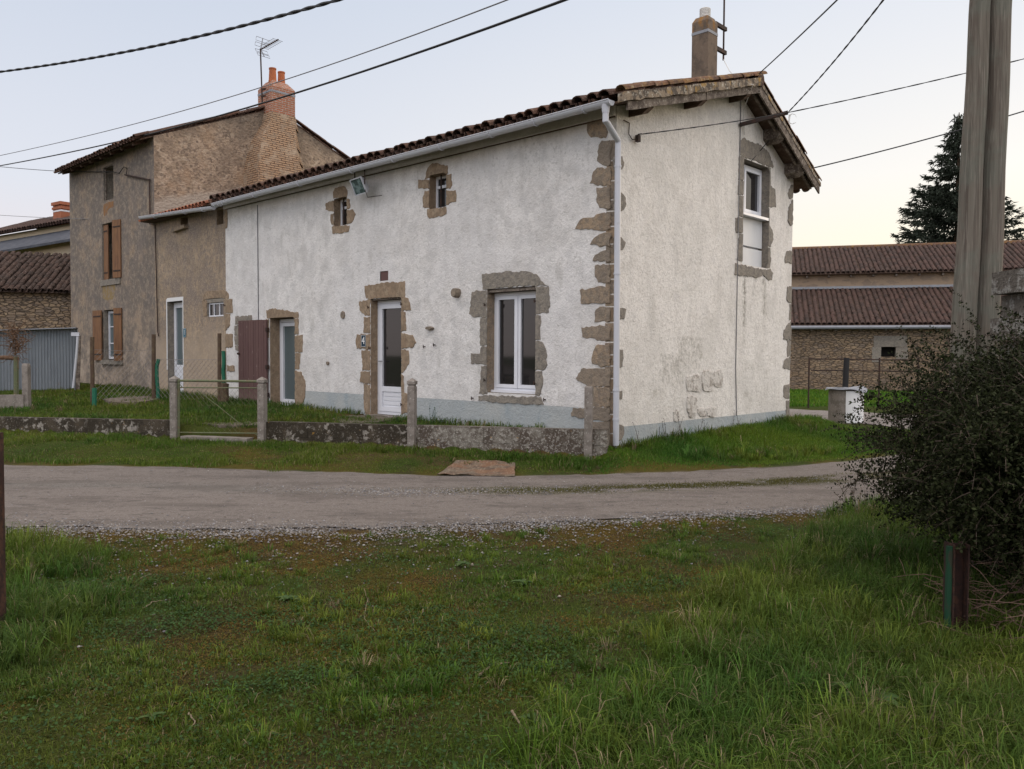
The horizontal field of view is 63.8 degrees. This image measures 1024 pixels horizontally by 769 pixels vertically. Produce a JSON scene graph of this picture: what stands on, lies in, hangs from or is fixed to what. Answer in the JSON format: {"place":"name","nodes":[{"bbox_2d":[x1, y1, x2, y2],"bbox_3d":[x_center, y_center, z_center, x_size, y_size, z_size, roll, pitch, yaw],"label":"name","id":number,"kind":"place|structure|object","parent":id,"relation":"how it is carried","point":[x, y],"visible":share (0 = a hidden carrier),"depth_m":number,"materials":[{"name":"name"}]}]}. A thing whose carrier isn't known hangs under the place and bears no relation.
{"place":"outdoors","nodes":[
{"label":"outdoors","id":0,"kind":"place"},
{"bbox_2d":[0,0,342,72],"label":"cable","id":1,"kind":"object","parent":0,"point":[321,4],"visible":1,"depth_m":12.86,"materials":[{"name":"black rubber"}]},
{"bbox_2d":[0,0,507,155],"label":"cable","id":2,"kind":"object","parent":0,"point":[299,74],"visible":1,"depth_m":16.76,"materials":[{"name":"black rubber"}]},
{"bbox_2d":[0,0,567,165],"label":"cable","id":3,"kind":"object","parent":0,"point":[471,33],"visible":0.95,"depth_m":13.94,"materials":[{"name":"black rubber"}]},
{"bbox_2d":[4,454,926,528],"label":"gravel track","id":4,"kind":"structure","parent":0,"point":[154,487],"depth_m":8.94,"materials":[{"name":"grey gravel"}]},
{"bbox_2d":[6,459,902,531],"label":"track stones","id":5,"kind":"object","parent":4,"relation":"on","point":[424,498],"visible":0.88,"depth_m":9.00,"materials":[{"name":"grey stone"}]},
{"bbox_2d":[0,382,1011,768],"bbox_3d":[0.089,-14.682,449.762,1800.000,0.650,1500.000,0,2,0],"label":"ground","id":6,"kind":"structure","parent":0,"point":[760,520],"depth_m":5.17,"materials":[{"name":"green plant"}]},
{"bbox_2d":[0,432,5,629],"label":"gate post","id":7,"kind":"object","parent":6,"relation":"on","point":[2,563],"visible":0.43,"depth_m":4.43,"materials":[{"name":"brown wood"}]},
{"bbox_2d":[0,395,23,407],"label":"stub wall","id":8,"kind":"structure","parent":6,"relation":"on","point":[8,401],"depth_m":16.86,"materials":[{"name":"concrete"}]},
{"bbox_2d":[14,356,18,394],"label":"vine post","id":9,"kind":"object","parent":6,"relation":"on","point":[16,378],"visible":0.65,"depth_m":17.72,"materials":[{"name":"wood"}]},
{"bbox_2d":[0,316,35,368],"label":"vine","id":10,"kind":"object","parent":9,"relation":"attached to","point":[13,337],"visible":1,"depth_m":17.69,"materials":[{"name":"brown plant"}]},
{"bbox_2d":[22,363,30,407],"bbox_3d":[-10.054,0.275,17.033,0.120,1.422,0.120,0,2,0],"label":"concrete post","id":11,"kind":"object","parent":6,"relation":"on","point":[26,380],"visible":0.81,"depth_m":16.97,"materials":[{"name":"grey concrete"}]},
{"bbox_2d":[0,201,69,254],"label":"cream house","id":12,"kind":"structure","parent":6,"relation":"on","point":[51,234],"depth_m":36.21,"materials":[{"name":"beige paint"}]},
{"bbox_2d":[0,251,70,329],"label":"outbuilding","id":13,"kind":"structure","parent":6,"relation":"on","point":[35,288],"depth_m":28.34,"materials":[{"name":"dark tile"},{"name":"stone"}]},
{"bbox_2d":[0,327,80,390],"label":"metal shed","id":14,"kind":"structure","parent":6,"relation":"on","point":[53,356],"depth_m":22.47,"materials":[{"name":"metal"}]},
{"bbox_2d":[38,600,82,614],"bbox_3d":[-2.645,1.290,4.752,0.302,0.054,0.208,1,2,29],"label":"broad leaved weed","id":15,"kind":"object","parent":6,"relation":"on","point":[58,604],"visible":0.18,"depth_m":4.77,"materials":[{"name":"green plant"}]},
{"bbox_2d":[0,416,169,436],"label":"wall","id":16,"kind":"structure","parent":6,"relation":"on","point":[157,427],"depth_m":14.22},
{"bbox_2d":[90,337,94,403],"bbox_3d":[-9.235,-0.255,18.085,0.100,1.577,0.090,0,2,-22],"label":"fence post","id":17,"kind":"object","parent":6,"relation":"on","point":[92,377],"visible":0.8,"depth_m":18.05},
{"bbox_2d":[94,350,216,399],"bbox_3d":[-8.082,-0.219,18.901,2.658,1.148,1.013,0,2,-14],"label":"wire fence","id":18,"kind":"object","parent":17,"relation":"attached to","point":[150,376],"visible":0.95,"depth_m":18.90,"materials":[{"name":"green metal"}]},
{"bbox_2d":[92,388,96,405],"bbox_3d":[-9.027,0.310,17.775,0.096,0.471,0.094,0,2,-22],"label":"green stake","id":19,"kind":"object","parent":6,"relation":"on","point":[94,396],"visible":0.9,"depth_m":17.74,"materials":[{"name":"plastic"}]},
{"bbox_2d":[105,396,159,405],"bbox_3d":[-8.863,0.523,19.225,1.213,0.385,2.765,0,2,-12],"label":"rubble heap","id":20,"kind":"object","parent":6,"relation":"on","point":[117,399],"visible":0.3,"depth_m":18.80,"materials":[{"name":"grey stone"}]},
{"bbox_2d":[138,712,165,720],"bbox_3d":[-1.483,1.364,3.387,0.082,0.012,0.085,1,2,16],"label":"broad leaved weed","id":21,"kind":"object","parent":6,"relation":"on","point":[155,714],"visible":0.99,"depth_m":3.38,"materials":[{"name":"green plant"}]},
{"bbox_2d":[152,334,155,398],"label":"fence post","id":22,"kind":"object","parent":6,"relation":"on","point":[153,364],"visible":0.9,"depth_m":19.29,"materials":[{"name":"brown wood"}]},
{"bbox_2d":[155,359,159,398],"bbox_3d":[-8.334,-0.055,19.349,0.135,1.099,0.090,0,2,0],"label":"green stake","id":23,"kind":"object","parent":6,"relation":"on","point":[157,378],"visible":0.9,"depth_m":19.31,"materials":[{"name":"plastic"}]},
{"bbox_2d":[169,376,179,439],"bbox_3d":[-5.626,0.543,13.716,0.125,1.373,0.125,1,2,15],"label":"concrete post","id":24,"kind":"object","parent":6,"relation":"on","point":[173,402],"visible":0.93,"depth_m":13.66,"materials":[{"name":"grey concrete"}]},
{"bbox_2d":[177,379,256,440],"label":"garden gate","id":25,"kind":"structure","parent":24,"relation":"attached to","point":[178,400],"depth_m":13.52,"materials":[{"name":"green metal"}]},
{"bbox_2d":[138,199,232,397],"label":"cottage","id":26,"kind":"structure","parent":6,"relation":"on","point":[192,294],"depth_m":21.24,"materials":[{"name":"beige paint"}]},
{"bbox_2d":[174,302,182,392],"bbox_3d":[-8.863,-0.979,22.133,0.924,2.460,0.085,2,3,43],"label":"door","id":27,"kind":"structure","parent":26,"relation":"in","point":[178,307],"depth_m":22.26,"materials":[{"name":"white plastic"}]},
{"bbox_2d":[209,302,223,316],"bbox_3d":[-7.266,-1.912,20.509,1.038,0.655,0.215,2,3,43],"label":"window","id":28,"kind":"structure","parent":26,"relation":"in","point":[215,309],"depth_m":20.49,"materials":[{"name":"white plastic"}]},
{"bbox_2d":[221,351,225,382],"bbox_3d":[-7.057,-0.338,20.103,0.109,0.970,0.090,0,2,0],"label":"green stake","id":29,"kind":"object","parent":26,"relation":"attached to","point":[223,365],"visible":0.81,"depth_m":20.06,"materials":[{"name":"plastic"}]},
{"bbox_2d":[54,67,350,388],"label":"tall house","id":30,"kind":"structure","parent":6,"relation":"on","point":[112,253],"depth_m":24.36,"materials":[{"name":"stone"}]},
{"bbox_2d":[0,166,51,170],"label":"cable","id":31,"kind":"object","parent":30,"relation":"attached to","point":[29,169],"visible":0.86,"depth_m":28.62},
{"bbox_2d":[2,215,76,218],"bbox_3d":[-14.527,-5.439,26.729,10.446,1.169,0.274,2,3,38],"label":"cable","id":32,"kind":"object","parent":30,"relation":"attached to","point":[42,217],"visible":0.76,"depth_m":27.91,"materials":[{"name":"black rubber"}]},
{"bbox_2d":[92,308,122,360],"bbox_3d":[-12.291,-1.513,25.077,2.156,1.567,0.361,2,3,43],"label":"window","id":33,"kind":"structure","parent":30,"relation":"in","point":[115,316],"depth_m":25.30,"materials":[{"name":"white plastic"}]},
{"bbox_2d":[104,164,112,200],"bbox_3d":[-12.165,-6.103,24.861,0.764,1.036,0.064,2,3,43],"label":"blocked window","id":34,"kind":"structure","parent":30,"relation":"in","point":[106,167],"depth_m":25.08,"materials":[{"name":"grey stone"}]},
{"bbox_2d":[103,219,121,279],"bbox_3d":[-12.074,-4.038,24.757,0.149,1.708,1.473,-2,3,-43],"label":"window","id":35,"kind":"structure","parent":30,"relation":"in","point":[116,224],"depth_m":24.39,"materials":[{"name":"wood"}]},
{"bbox_2d":[73,167,158,335],"bbox_3d":[-12.142,-4.163,24.777,6.769,5.492,0.056,2,3,43],"label":"wall cable","id":36,"kind":"object","parent":30,"relation":"attached to","point":[126,174],"visible":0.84,"depth_m":22.73,"materials":[{"name":"black plastic"},{"name":"rubber"}]},
{"bbox_2d":[255,36,282,101],"bbox_3d":[-7.353,-9.525,24.866,0.780,2.039,0.298,-1,2,-34],"label":"tv aerial","id":37,"kind":"object","parent":30,"relation":"attached to","point":[265,47],"visible":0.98,"depth_m":24.74,"materials":[{"name":"metal"}]},
{"bbox_2d":[180,435,253,443],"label":"gate sill","id":38,"kind":"structure","parent":6,"relation":"on","point":[232,438],"depth_m":13.36,"materials":[{"name":"concrete"}]},
{"bbox_2d":[217,333,220,402],"bbox_3d":[-6.666,-0.320,18.735,0.092,1.690,0.087,0,2,-22],"label":"fence post","id":39,"kind":"object","parent":6,"relation":"on","point":[218,360],"visible":0.72,"depth_m":18.70,"materials":[{"name":"brown wood"}]},
{"bbox_2d":[220,383,228,402],"bbox_3d":[-6.560,0.243,18.767,0.196,0.572,0.190,1,2,22],"label":"wooden stump","id":40,"kind":"object","parent":6,"relation":"on","point":[225,391],"visible":0.77,"depth_m":18.69,"materials":[{"name":"brown wood"}]},
{"bbox_2d":[205,420,256,427],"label":"paving slab","id":41,"kind":"structure","parent":6,"relation":"on","point":[230,424],"depth_m":13.90,"materials":[{"name":"grey concrete"}]},
{"bbox_2d":[257,377,267,441],"bbox_3d":[-4.032,0.566,13.278,0.125,1.379,0.125,1,2,15],"label":"concrete post","id":42,"kind":"object","parent":6,"relation":"on","point":[261,405],"visible":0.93,"depth_m":13.22,"materials":[{"name":"grey concrete"}]},
{"bbox_2d":[0,383,544,428],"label":"yard grass","id":43,"kind":"structure","parent":6,"relation":"on","point":[223,417],"depth_m":16.39,"materials":[{"name":"green plant"}]},
{"bbox_2d":[275,595,298,600],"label":"broad leaved weed","id":44,"kind":"object","parent":6,"relation":"on","point":[285,597],"visible":0.98,"depth_m":5.06,"materials":[{"name":"green plant"}]},
{"bbox_2d":[0,429,621,475],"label":"verge grass","id":45,"kind":"structure","parent":6,"relation":"on","point":[312,454],"depth_m":12.00,"materials":[{"name":"green plant"}]},
{"bbox_2d":[266,421,406,446],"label":"wall","id":46,"kind":"structure","parent":6,"relation":"on","point":[360,433],"depth_m":12.96,"materials":[{"name":"grey stone"}]},
{"bbox_2d":[333,415,393,423],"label":"paving slab","id":47,"kind":"structure","parent":6,"relation":"on","point":[375,417],"depth_m":14.75,"materials":[{"name":"grey concrete"}]},
{"bbox_2d":[407,378,417,448],"bbox_3d":[-1.531,0.600,12.591,0.125,1.391,0.125,1,2,15],"label":"concrete post","id":48,"kind":"object","parent":6,"relation":"on","point":[412,383],"visible":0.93,"depth_m":12.54,"materials":[{"name":"grey concrete"}]},
{"bbox_2d":[427,407,441,423],"bbox_3d":[-1.383,0.542,14.376,0.298,0.347,0.226,-1,2,-23],"label":"weed","id":49,"kind":"object","parent":6,"relation":"on","point":[431,420],"visible":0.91,"depth_m":14.38,"materials":[{"name":"green plant"}]},
{"bbox_2d":[5,503,881,684],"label":"edge gravel","id":50,"kind":"structure","parent":6,"relation":"on","point":[455,525],"depth_m":7.23,"materials":[{"name":"grey gravel"}]},
{"bbox_2d":[455,561,470,565],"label":"broad leaved weed","id":51,"kind":"object","parent":6,"relation":"on","point":[461,563],"visible":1,"depth_m":5.89,"materials":[{"name":"green plant"}]},
{"bbox_2d":[437,460,514,475],"bbox_3d":[-0.457,1.117,10.988,1.008,0.080,1.160,0,2,0],"label":"wooden sheet","id":52,"kind":"object","parent":6,"relation":"on","point":[486,468],"visible":0.99,"depth_m":10.97,"materials":[{"name":"brown wood"}]},
{"bbox_2d":[0,510,961,768],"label":"moss","id":53,"kind":"object","parent":6,"relation":"on","point":[376,577],"visible":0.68,"depth_m":4.89,"materials":[{"name":"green plant"}]},
{"bbox_2d":[416,425,583,455],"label":"wall","id":54,"kind":"structure","parent":6,"relation":"on","point":[570,441],"depth_m":12.24,"materials":[{"name":"grey stone"}]},
{"bbox_2d":[0,519,1008,768],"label":"clover","id":55,"kind":"object","parent":6,"relation":"on","point":[394,621],"visible":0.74,"depth_m":4.23,"materials":[{"name":"green plant"}]},
{"bbox_2d":[0,492,1023,768],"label":"tall tufts","id":56,"kind":"object","parent":6,"relation":"on","point":[556,754],"visible":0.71,"depth_m":3.76,"materials":[{"name":"green plant"}]},
{"bbox_2d":[208,7,821,447],"bbox_3d":[-1.986,-3.023,19.391,16.035,7.943,7.050,2,3,43],"label":"farmhouse","id":57,"kind":"object","parent":6,"relation":"on","point":[544,265],"visible":0.96,"depth_m":14.19,"materials":[{"name":"white paint"}]},
{"bbox_2d":[237,320,268,401],"bbox_3d":[-6.003,-0.503,19.018,1.189,1.973,0.097,2,3,39],"label":"plank door","id":58,"kind":"structure","parent":57,"relation":"attached to","point":[252,353],"depth_m":19.02,"materials":[{"name":"red paint"}]},
{"bbox_2d":[257,205,258,319],"bbox_3d":[-5.856,-2.766,18.941,0.035,2.720,0.018,2,3,43],"label":"wall cable","id":59,"kind":"object","parent":57,"relation":"attached to","point":[257,259],"depth_m":18.92,"materials":[{"name":"white plastic"}]},
{"bbox_2d":[280,318,294,405],"bbox_3d":[-4.874,-0.490,18.598,1.235,2.222,0.255,2,3,43],"label":"door","id":60,"kind":"structure","parent":57,"relation":"in","point":[287,336],"depth_m":18.70,"materials":[{"name":"white plastic"}]},
{"bbox_2d":[341,198,346,225],"bbox_3d":[-3.392,-3.566,16.799,0.446,0.672,0.145,2,3,43],"label":"window","id":61,"kind":"structure","parent":57,"relation":"in","point":[343,202],"depth_m":16.89,"materials":[{"name":"white plastic"}]},
{"bbox_2d":[361,335,365,346],"bbox_3d":[-2.935,-0.861,16.226,0.150,0.240,0.008,2,3,43],"label":"number plate","id":62,"kind":"object","parent":57,"relation":"attached to","point":[363,340],"visible":1,"depth_m":16.22,"materials":[{"name":"blue ceramic"}]},
{"bbox_2d":[350,170,381,197],"bbox_3d":[-2.851,-3.878,15.729,0.654,0.686,0.347,1,2,29],"label":"floodlight","id":63,"kind":"object","parent":57,"relation":"attached to","point":[359,186],"visible":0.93,"depth_m":15.72,"materials":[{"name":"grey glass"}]},
{"bbox_2d":[372,297,400,415],"bbox_3d":[-2.267,-0.526,15.956,1.148,2.472,0.420,2,3,43],"label":"door","id":64,"kind":"structure","parent":57,"relation":"in","point":[389,311],"depth_m":16.00,"materials":[{"name":"white plastic"}]},
{"bbox_2d":[436,175,445,207],"bbox_3d":[-1.230,-3.453,14.764,0.458,0.601,0.145,2,3,43],"label":"window","id":65,"kind":"structure","parent":57,"relation":"in","point":[440,181],"depth_m":14.84,"materials":[{"name":"white plastic"}]},
{"bbox_2d":[488,287,535,393],"bbox_3d":[0.111,-0.723,13.659,1.304,1.941,0.350,2,3,43],"label":"window","id":66,"kind":"structure","parent":57,"relation":"in","point":[515,308],"depth_m":13.67,"materials":[{"name":"white plastic"}]},
{"bbox_2d":[623,120,641,142],"bbox_3d":[1.806,-3.771,12.248,0.407,0.273,0.065,-1,3,-42],"label":"cable anchor","id":67,"kind":"object","parent":57,"relation":"attached to","point":[637,139],"visible":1,"depth_m":12.29,"materials":[{"name":"metal"}]},
{"bbox_2d":[716,0,726,60],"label":"aerial mast","id":68,"kind":"object","parent":57,"relation":"attached to","point":[723,27],"visible":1,"depth_m":15.14,"materials":[{"name":"metal"}]},
{"bbox_2d":[723,59,752,134],"bbox_3d":[4.005,-5.236,14.616,0.343,1.512,1.171,1,2,6],"label":"aerial lead","id":69,"kind":"object","parent":68,"relation":"hanging from","point":[747,98],"visible":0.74,"depth_m":14.69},
{"bbox_2d":[735,101,740,415],"bbox_3d":[4.059,-2.262,14.758,0.025,5.664,0.094,2,2,34],"label":"wall cable","id":70,"kind":"object","parent":57,"relation":"attached to","point":[737,262],"depth_m":14.74,"materials":[{"name":"grey plastic"}]},
{"bbox_2d":[742,164,768,266],"bbox_3d":[4.442,-3.131,15.300,0.230,1.863,1.011,2,3,43],"label":"window","id":71,"kind":"structure","parent":57,"relation":"in","point":[752,218],"depth_m":15.43,"materials":[{"name":"white plastic"}]},
{"bbox_2d":[740,110,796,126],"bbox_3d":[4.523,-4.695,14.527,0.967,0.232,0.070,1,2,14],"label":"cable bracket","id":72,"kind":"object","parent":57,"relation":"attached to","point":[749,122],"visible":1,"depth_m":14.52,"materials":[{"name":"metal"}]},
{"bbox_2d":[639,112,786,134],"bbox_3d":[3.367,-4.262,13.381,3.664,0.984,0.013,-1,3,-36],"label":"cable","id":73,"kind":"object","parent":72,"relation":"attached to","point":[712,124],"visible":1,"depth_m":13.28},
{"bbox_2d":[788,0,883,112],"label":"cable","id":74,"kind":"object","parent":72,"relation":"attached to","point":[866,21],"visible":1,"depth_m":10.88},
{"bbox_2d":[789,58,1023,112],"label":"cable","id":75,"kind":"object","parent":72,"relation":"attached to","point":[887,91],"visible":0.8,"depth_m":14.42,"materials":[{"name":"black rubber"}]},
{"bbox_2d":[760,0,837,72],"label":"cable","id":76,"kind":"object","parent":57,"relation":"attached to","point":[833,3],"visible":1,"depth_m":11.06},
{"bbox_2d":[814,111,1023,167],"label":"cable","id":77,"kind":"object","parent":57,"relation":"attached to","point":[900,146],"visible":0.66,"depth_m":35.64,"materials":[{"name":"black rubber"}]},
{"bbox_2d":[510,578,532,584],"bbox_3d":[0.063,1.302,5.425,0.134,0.019,0.116,-1,2,-28],"label":"broad leaved weed","id":78,"kind":"object","parent":6,"relation":"on","point":[518,581],"visible":0.94,"depth_m":5.43,"materials":[{"name":"green plant"}]},
{"bbox_2d":[518,713,562,737],"bbox_3d":[0.131,1.369,3.276,0.218,0.054,0.236,0,2,0],"label":"broad leaved weed","id":79,"kind":"object","parent":6,"relation":"on","point":[528,716],"visible":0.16,"depth_m":3.33,"materials":[{"name":"green plant"}]},
{"bbox_2d":[584,386,593,459],"bbox_3d":[1.106,0.680,11.868,0.112,1.314,0.112,1,2,15],"label":"concrete post","id":80,"kind":"object","parent":6,"relation":"on","point":[588,419],"visible":0.81,"depth_m":11.81,"materials":[{"name":"grey concrete"}]},
{"bbox_2d":[592,428,608,456],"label":"wall","id":81,"kind":"structure","parent":6,"relation":"on","point":[600,441],"depth_m":11.85,"materials":[{"name":"grey stone"}]},
{"bbox_2d":[742,628,776,641],"bbox_3d":[1.323,1.328,4.317,0.270,0.052,0.234,1,2,8],"label":"broad leaved weed","id":82,"kind":"object","parent":6,"relation":"on","point":[757,634],"visible":0.2,"depth_m":4.36,"materials":[{"name":"green plant"}]},
{"bbox_2d":[596,412,936,473],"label":"bank grass","id":83,"kind":"structure","parent":6,"relation":"on","point":[766,432],"depth_m":13.08,"materials":[{"name":"green plant"}]},
{"bbox_2d":[834,480,855,506],"bbox_3d":[3.322,1.103,8.166,0.267,0.323,0.125,-1,2,-26],"label":"weed","id":84,"kind":"object","parent":6,"relation":"on","point":[845,494],"visible":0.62,"depth_m":8.17,"materials":[{"name":"green plant"}]},
{"bbox_2d":[842,358,849,386],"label":"black post","id":85,"kind":"object","parent":6,"relation":"on","point":[845,382],"visible":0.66,"depth_m":23.93,"materials":[{"name":"black metal"}]},
{"bbox_2d":[825,386,867,423],"bbox_3d":[7.908,0.484,19.485,0.940,0.890,0.940,0,2,0],"label":"well","id":86,"kind":"object","parent":6,"relation":"on","point":[839,398],"visible":0.79,"depth_m":19.17,"materials":[{"name":"concrete"}]},
{"bbox_2d":[789,409,915,428],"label":"back lane","id":87,"kind":"structure","parent":6,"relation":"on","point":[822,413],"depth_m":22.06,"materials":[{"name":"grey asphalt"}]},
{"bbox_2d":[807,358,918,407],"bbox_3d":[10.758,0.003,25.060,3.377,1.650,0.670,1,2,5],"label":"rail fence","id":88,"kind":"object","parent":6,"relation":"on","point":[879,370],"visible":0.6,"depth_m":25.18,"materials":[{"name":"metal"}]},
{"bbox_2d":[828,681,901,706],"bbox_3d":[1.535,1.341,3.558,0.286,0.055,0.293,0,2,0],"label":"broad leaved weed","id":89,"kind":"object","parent":6,"relation":"on","point":[885,696],"visible":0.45,"depth_m":3.54,"materials":[{"name":"green plant"}]},
{"bbox_2d":[790,240,1023,390],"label":"barn","id":90,"kind":"structure","parent":6,"relation":"on","point":[858,301],"depth_m":39.03,"materials":[{"name":"brown stone"}]},
{"bbox_2d":[821,289,1023,607],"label":"bush","id":91,"kind":"object","parent":6,"relation":"on","point":[969,457],"visible":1,"depth_m":4.95,"materials":[{"name":"green plant"}]},
{"bbox_2d":[882,535,1023,656],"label":"dry prunings","id":92,"kind":"object","parent":6,"relation":"on","point":[989,605],"visible":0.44,"depth_m":4.58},
{"bbox_2d":[942,541,969,636],"bbox_3d":[2.369,1.179,4.417,0.111,0.660,0.100,0,2,0],"label":"gate post","id":93,"kind":"object","parent":6,"relation":"on","point":[956,570],"visible":0.62,"depth_m":4.39,"materials":[{"name":"green paint"}]},
{"bbox_2d":[890,112,1023,243],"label":"spruce tree","id":94,"kind":"object","parent":6,"relation":"on","point":[937,197],"visible":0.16,"depth_m":55.13,"materials":[{"name":"green plant"}]},
{"bbox_2d":[948,0,990,404],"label":"utility pole","id":95,"kind":"object","parent":6,"relation":"on","point":[968,252],"visible":0.66,"depth_m":8.84,"materials":[{"name":"grey wood"}]},
{"bbox_2d":[975,0,1011,381],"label":"utility pole","id":96,"kind":"object","parent":6,"relation":"on","point":[993,206],"visible":0.39,"depth_m":8.87,"materials":[{"name":"grey wood"}]},
{"bbox_2d":[989,269,1023,399],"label":"stone pillar","id":97,"kind":"structure","parent":6,"relation":"on","point":[1009,284],"depth_m":7.55,"materials":[{"name":"stone"}]},
{"bbox_2d":[0,0,1023,246],"label":"sky","id":98,"kind":"structure","parent":0,"point":[569,49],"materials":[{"name":"blue"}]},
{"bbox_2d":[228,475,833,499],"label":"gravel","id":99,"kind":"structure","parent":0,"point":[433,489],"depth_m":9.33,"materials":[{"name":"grey gravel"}]},
{"bbox_2d":[443,472,880,494],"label":"track grass","id":100,"kind":"structure","parent":0,"point":[734,483],"depth_m":9.76,"materials":[{"name":"green plant"}]},
{"bbox_2d":[789,388,943,406],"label":"grass","id":101,"kind":"structure","parent":0,"point":[800,396],"depth_m":30.13,"materials":[{"name":"green plant"}]}
]}

